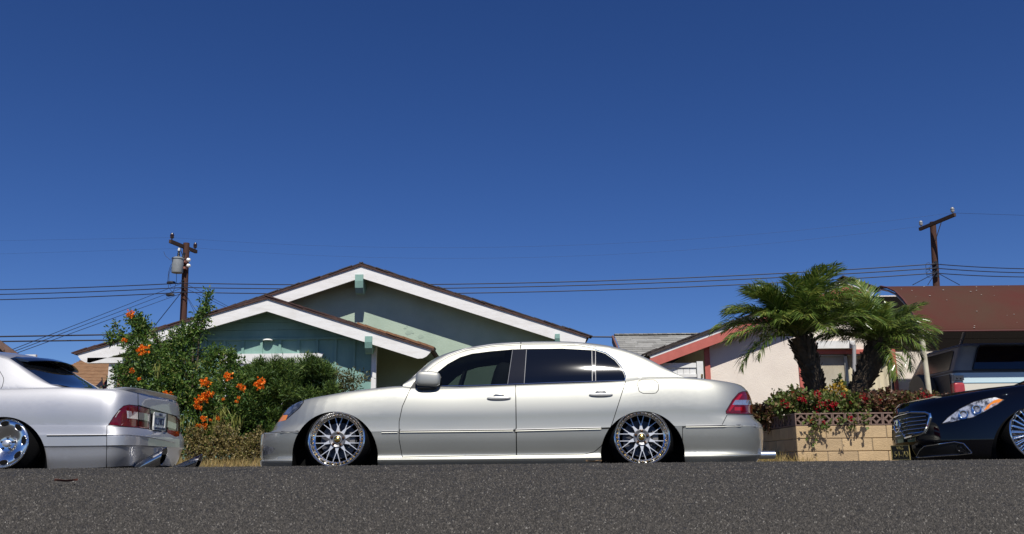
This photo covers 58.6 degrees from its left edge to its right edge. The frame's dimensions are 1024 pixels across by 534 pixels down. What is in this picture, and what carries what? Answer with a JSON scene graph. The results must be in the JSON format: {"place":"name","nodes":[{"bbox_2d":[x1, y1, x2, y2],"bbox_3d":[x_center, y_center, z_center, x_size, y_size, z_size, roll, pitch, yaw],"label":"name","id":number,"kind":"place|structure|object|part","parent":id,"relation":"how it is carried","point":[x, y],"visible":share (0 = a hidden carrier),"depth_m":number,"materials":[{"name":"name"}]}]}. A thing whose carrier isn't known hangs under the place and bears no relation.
{"place":"outdoors","nodes":[
{"label":"outdoors","id":0,"kind":"place"},
{"bbox_2d":[0,340,36,356],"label":"house","id":1,"kind":"structure","parent":0,"point":[4,347],"depth_m":22.32,"materials":[{"name":"brown"}]},
{"bbox_2d":[2,339,107,341],"bbox_3d":[-13.089,2.506,30.444,29.795,0.270,0.346,0,-12,-3],"label":"service cable","id":2,"kind":"object","parent":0,"point":[51,341],"visible":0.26,"depth_m":30.37,"materials":[{"name":"black plastic"}]},
{"bbox_2d":[0,334,614,337],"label":"service cable","id":3,"kind":"object","parent":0,"point":[131,334],"visible":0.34,"depth_m":30.49,"materials":[{"name":"black plastic"}]},
{"bbox_2d":[176,449,816,466],"bbox_3d":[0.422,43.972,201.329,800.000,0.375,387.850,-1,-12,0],"label":"lawn","id":4,"kind":"structure","parent":0,"point":[259,466],"depth_m":12.35,"materials":[{"name":"plant"}]},
{"bbox_2d":[164,233,197,319],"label":"utility pole","id":5,"kind":"object","parent":4,"relation":"on","point":[180,265],"visible":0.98,"depth_m":45.62,"materials":[{"name":"brown wood"}]},
{"bbox_2d":[0,287,182,294],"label":"power cable","id":6,"kind":"object","parent":5,"relation":"attached to","point":[90,291],"visible":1,"depth_m":46.04,"materials":[{"name":"black plastic"}]},
{"bbox_2d":[0,292,182,299],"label":"power cable","id":7,"kind":"object","parent":5,"relation":"attached to","point":[88,296],"visible":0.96,"depth_m":46.00,"materials":[{"name":"black plastic"}]},
{"bbox_2d":[0,283,183,289],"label":"power cable","id":8,"kind":"object","parent":5,"relation":"attached to","point":[89,287],"visible":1,"depth_m":46.11,"materials":[{"name":"black plastic"}]},
{"bbox_2d":[14,283,181,348],"bbox_3d":[-15.379,1.589,35.824,0.020,5.711,18.726,1,-12,-6],"label":"service drop","id":9,"kind":"object","parent":5,"relation":"attached to","point":[92,318],"visible":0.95,"depth_m":32.61,"materials":[{"name":"black"}]},
{"bbox_2d":[16,288,180,350],"bbox_3d":[-15.344,1.736,35.792,0.020,5.526,18.730,1,-12,-6],"label":"service drop","id":10,"kind":"object","parent":5,"relation":"attached to","point":[91,322],"visible":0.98,"depth_m":32.15,"materials":[{"name":"black"}]},
{"bbox_2d":[17,293,181,352],"bbox_3d":[-15.307,1.891,35.758,0.020,5.322,18.733,1,-12,-7],"label":"service drop","id":11,"kind":"object","parent":5,"relation":"attached to","point":[90,326],"visible":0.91,"depth_m":31.83,"materials":[{"name":"black"}]},
{"bbox_2d":[154,293,180,326],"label":"guy wire","id":12,"kind":"object","parent":5,"relation":"attached to","point":[166,310],"visible":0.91,"depth_m":42.81,"materials":[{"name":"black metal"}]},
{"bbox_2d":[202,226,918,257],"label":"thin wire","id":13,"kind":"object","parent":5,"relation":"attached to","point":[588,255],"visible":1,"depth_m":45.07,"materials":[{"name":"black"}]},
{"bbox_2d":[184,213,947,247],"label":"thin wire","id":14,"kind":"object","parent":5,"relation":"attached to","point":[561,245],"visible":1,"depth_m":43.51,"materials":[{"name":"black metal"}]},
{"bbox_2d":[96,285,284,459],"bbox_3d":[-4.869,1.696,13.949,2.924,2.951,1.781,-1,-12,0],"label":"flowering bush","id":15,"kind":"object","parent":4,"relation":"on","point":[207,394],"visible":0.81,"depth_m":13.73,"materials":[{"name":"green plant"}]},
{"bbox_2d":[180,424,209,459],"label":"dry shrub","id":16,"kind":"object","parent":4,"relation":"on","point":[195,443],"visible":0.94,"depth_m":12.95,"materials":[{"name":"yellow plant"}]},
{"bbox_2d":[194,420,251,462],"bbox_3d":[-4.101,2.489,12.906,0.836,0.667,0.505,-1,-12,0],"label":"dry shrub","id":17,"kind":"object","parent":4,"relation":"on","point":[222,440],"visible":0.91,"depth_m":12.89,"materials":[{"name":"yellow plant"}]},
{"bbox_2d":[228,424,266,462],"bbox_3d":[-3.655,2.534,12.879,0.642,0.639,0.511,-1,-12,0],"label":"dry shrub","id":18,"kind":"object","parent":4,"relation":"on","point":[249,451],"visible":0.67,"depth_m":12.81,"materials":[{"name":"yellow plant"}]},
{"bbox_2d":[214,350,342,458],"bbox_3d":[-3.624,2.176,14.034,2.190,1.756,1.397,-1,-12,0],"label":"hedge","id":19,"kind":"object","parent":4,"relation":"on","point":[292,381],"visible":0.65,"depth_m":13.76,"materials":[{"name":"green plant"}]},
{"bbox_2d":[71,262,592,458],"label":"house","id":20,"kind":"structure","parent":4,"relation":"on","point":[386,328],"depth_m":19.76,"materials":[{"name":"green paint"}]},
{"bbox_2d":[71,360,126,386],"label":"wall","id":21,"kind":"structure","parent":20,"relation":"in","point":[93,374],"depth_m":29.38,"materials":[{"name":"beige wood"}]},
{"bbox_2d":[96,377,103,388],"bbox_3d":[-8.496,2.848,18.844,0.548,1.143,0.034,-1,-12,0],"label":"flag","id":22,"kind":"object","parent":20,"relation":"attached to","point":[100,383],"visible":0.23,"depth_m":18.94,"materials":[{"name":"blue fabric"}]},
{"bbox_2d":[223,353,323,404],"bbox_3d":[-4.727,2.285,17.813,2.060,1.186,0.078,-1,-12,0],"label":"window","id":23,"kind":"structure","parent":20,"relation":"in","point":[249,357],"depth_m":17.89,"materials":[{"name":"grey"}]},
{"bbox_2d":[332,363,375,391],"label":"shrub","id":24,"kind":"object","parent":4,"relation":"on","point":[345,387],"visible":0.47,"depth_m":14.93,"materials":[{"name":"green plant"}]},
{"bbox_2d":[612,333,696,356],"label":"house","id":25,"kind":"structure","parent":4,"relation":"on","point":[639,343],"depth_m":25.59,"materials":[{"name":"grey"}]},
{"bbox_2d":[763,412,894,460],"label":"planter wall","id":26,"kind":"structure","parent":4,"relation":"on","point":[839,442],"depth_m":12.15,"materials":[{"name":"brown"}]},
{"bbox_2d":[752,397,783,433],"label":"flower plant","id":27,"kind":"object","parent":26,"relation":"in","point":[762,415],"visible":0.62,"depth_m":13.34,"materials":[{"name":"brown plant"}]},
{"bbox_2d":[764,383,814,425],"bbox_3d":[3.871,1.910,12.670,0.703,0.599,0.549,-1,-12,0],"label":"flower plant","id":28,"kind":"object","parent":26,"relation":"in","point":[786,402],"visible":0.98,"depth_m":12.60,"materials":[{"name":"green plant"}]},
{"bbox_2d":[707,260,888,393],"bbox_3d":[4.229,1.007,13.662,2.626,2.193,2.578,-1,-12,0],"label":"palm tree","id":29,"kind":"object","parent":26,"relation":"in","point":[801,309],"visible":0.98,"depth_m":13.42,"materials":[{"name":"green plant"}]},
{"bbox_2d":[802,411,831,446],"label":"flower plant","id":30,"kind":"object","parent":26,"relation":"in","point":[816,424],"visible":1,"depth_m":12.06,"materials":[{"name":"green plant"}]},
{"bbox_2d":[801,387,843,419],"bbox_3d":[4.278,1.932,12.661,0.764,0.544,0.564,-1,-12,0],"label":"flower plant","id":31,"kind":"object","parent":26,"relation":"on","point":[823,403],"visible":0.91,"depth_m":12.56,"materials":[{"name":"green plant"}]},
{"bbox_2d":[816,379,847,394],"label":"yellow plant","id":32,"kind":"object","parent":26,"relation":"on","point":[841,387],"visible":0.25,"depth_m":13.11,"materials":[{"name":"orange plant"}]},
{"bbox_2d":[832,373,848,393],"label":"green twig","id":33,"kind":"object","parent":26,"relation":"on","point":[840,377],"visible":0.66,"depth_m":13.23,"materials":[{"name":"green plant"}]},
{"bbox_2d":[830,389,871,412],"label":"flower plant","id":34,"kind":"object","parent":26,"relation":"on","point":[850,400],"visible":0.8,"depth_m":12.55,"materials":[{"name":"green plant"}]},
{"bbox_2d":[837,405,871,431],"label":"flower plant","id":35,"kind":"object","parent":26,"relation":"on","point":[868,415],"visible":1,"depth_m":12.09,"materials":[{"name":"green plant"}]},
{"bbox_2d":[815,277,943,398],"bbox_3d":[5.584,1.090,13.819,1.748,2.183,1.877,9,-16,-37],"label":"palm tree","id":36,"kind":"object","parent":26,"relation":"in","point":[875,355],"visible":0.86,"depth_m":13.60,"materials":[{"name":"green plant"}]},
{"bbox_2d":[857,385,905,419],"bbox_3d":[5.102,1.930,12.670,0.847,0.578,0.526,-1,-12,0],"label":"flower plant","id":37,"kind":"object","parent":26,"relation":"on","point":[882,401],"visible":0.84,"depth_m":12.59,"materials":[{"name":"brown plant"}]},
{"bbox_2d":[887,388,947,409],"bbox_3d":[5.650,1.928,12.628,0.877,0.517,0.608,-4,-13,14],"label":"flower plant","id":38,"kind":"object","parent":26,"relation":"on","point":[919,394],"visible":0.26,"depth_m":12.62,"materials":[{"name":"brown plant"}]},
{"bbox_2d":[641,275,1023,419],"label":"house","id":39,"kind":"structure","parent":4,"relation":"on","point":[777,367],"depth_m":17.73,"materials":[{"name":"white paint"}]},
{"bbox_2d":[660,361,703,378],"bbox_3d":[3.186,2.691,17.383,0.977,1.777,0.155,-1,-12,0],"label":"garage door","id":40,"kind":"structure","parent":39,"relation":"in","point":[695,370],"depth_m":17.54,"materials":[{"name":"white metal"}]},
{"bbox_2d":[798,349,898,419],"bbox_3d":[6.504,2.325,17.702,1.891,1.428,0.235,-1,-12,0],"label":"garage door","id":41,"kind":"structure","parent":39,"relation":"in","point":[841,362],"depth_m":17.78,"materials":[{"name":"beige paint"}]},
{"bbox_2d":[919,207,955,285],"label":"utility pole","id":42,"kind":"object","parent":4,"relation":"on","point":[934,247],"visible":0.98,"depth_m":42.92,"materials":[{"name":"brown wood"}]},
{"bbox_2d":[184,264,934,284],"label":"power cable","id":43,"kind":"object","parent":42,"relation":"attached to","point":[589,281],"visible":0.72,"depth_m":43.76,"materials":[{"name":"black plastic"}]},
{"bbox_2d":[183,268,935,288],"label":"power cable","id":44,"kind":"object","parent":42,"relation":"attached to","point":[598,284],"visible":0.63,"depth_m":43.70,"materials":[{"name":"black plastic"}]},
{"bbox_2d":[183,273,935,293],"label":"power cable","id":45,"kind":"object","parent":42,"relation":"attached to","point":[600,290],"visible":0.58,"depth_m":43.64,"materials":[{"name":"black plastic"}]},
{"bbox_2d":[936,273,1021,276],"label":"power cable","id":46,"kind":"object","parent":42,"relation":"attached to","point":[980,275],"visible":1,"depth_m":43.41,"materials":[{"name":"black plastic"}]},
{"bbox_2d":[935,264,1023,268],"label":"power cable","id":47,"kind":"object","parent":42,"relation":"attached to","point":[979,267],"visible":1,"depth_m":43.53,"materials":[{"name":"black plastic"}]},
{"bbox_2d":[936,268,1023,272],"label":"power cable","id":48,"kind":"object","parent":42,"relation":"attached to","point":[980,271],"visible":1,"depth_m":43.49,"materials":[{"name":"black plastic"}]},
{"bbox_2d":[878,285,1023,393],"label":"carport canopy","id":49,"kind":"object","parent":4,"relation":"on","point":[984,308],"visible":0.88,"depth_m":15.57,"materials":[{"name":"red fabric"}]},
{"bbox_2d":[909,343,1023,396],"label":"parked wagon","id":50,"kind":"object","parent":4,"relation":"on","point":[963,367],"visible":0.5,"depth_m":15.62,"materials":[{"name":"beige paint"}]},
{"bbox_2d":[0,459,1023,533],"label":"road","id":51,"kind":"structure","parent":0,"point":[12,472],"depth_m":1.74,"materials":[{"name":"grey asphalt"}]},
{"bbox_2d":[54,478,77,481],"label":"fallen leaf","id":52,"kind":"object","parent":51,"relation":"on","point":[62,480],"visible":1,"depth_m":2.05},
{"bbox_2d":[0,352,202,468],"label":"parked car","id":53,"kind":"object","parent":51,"relation":"on","point":[54,413],"visible":0.94,"depth_m":8.99,"materials":[{"name":"silver metal"}]},
{"bbox_3d":[-5.382,1.065,9.191,0.623,0.411,0.194,-1,-12,0],"label":"rear door","id":54,"kind":"part","parent":53,"relation":"part of","materials":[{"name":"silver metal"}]},
{"bbox_3d":[-4.767,1.192,9.894,0.772,0.370,1.503,-1,-12,0],"label":"rear window","id":55,"kind":"part","parent":53,"relation":"part of","materials":[{"name":"black glass"}]},
{"bbox_2d":[260,341,775,466],"bbox_3d":[0.012,1.525,9.804,5.300,1.385,1.855,-1,-12,0],"label":"parked car","id":56,"kind":"object","parent":51,"relation":"on","point":[547,402],"visible":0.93,"depth_m":8.95,"materials":[{"name":"silver metal"}]},
{"bbox_3d":[-0.530,1.516,9.058,1.132,0.708,0.342,-1,-12,0],"label":"front door","id":57,"kind":"part","parent":56,"relation":"part of","materials":[{"name":"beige metal"}]},
{"bbox_3d":[-0.374,1.015,9.170,0.767,0.392,0.163,-1,-12,0],"label":"window","id":58,"kind":"part","parent":56,"relation":"part of","materials":[{"name":"black glass"}]},
{"bbox_3d":[0.463,0.995,9.170,0.692,0.373,0.164,-1,-12,0],"label":"window","id":59,"kind":"part","parent":56,"relation":"part of","materials":[{"name":"black glass"}]},
{"bbox_3d":[0.603,1.484,9.089,1.121,0.746,0.395,-1,-12,0],"label":"rear door","id":60,"kind":"part","parent":56,"relation":"part of","materials":[{"name":"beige metal"}]},
{"bbox_3d":[0.974,0.992,9.162,0.295,0.331,0.146,-1,-12,0],"label":"window","id":61,"kind":"part","parent":56,"relation":"part of","materials":[{"name":"black glass"}]},
{"bbox_2d":[891,381,1023,460],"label":"parked car","id":62,"kind":"object","parent":51,"relation":"on","point":[983,423],"visible":0.91,"depth_m":9.10,"materials":[{"name":"black metal"}]},
{"bbox_2d":[0,0,1023,363],"label":"sky","id":63,"kind":"structure","parent":0,"point":[497,128],"materials":[{"name":"blue"}]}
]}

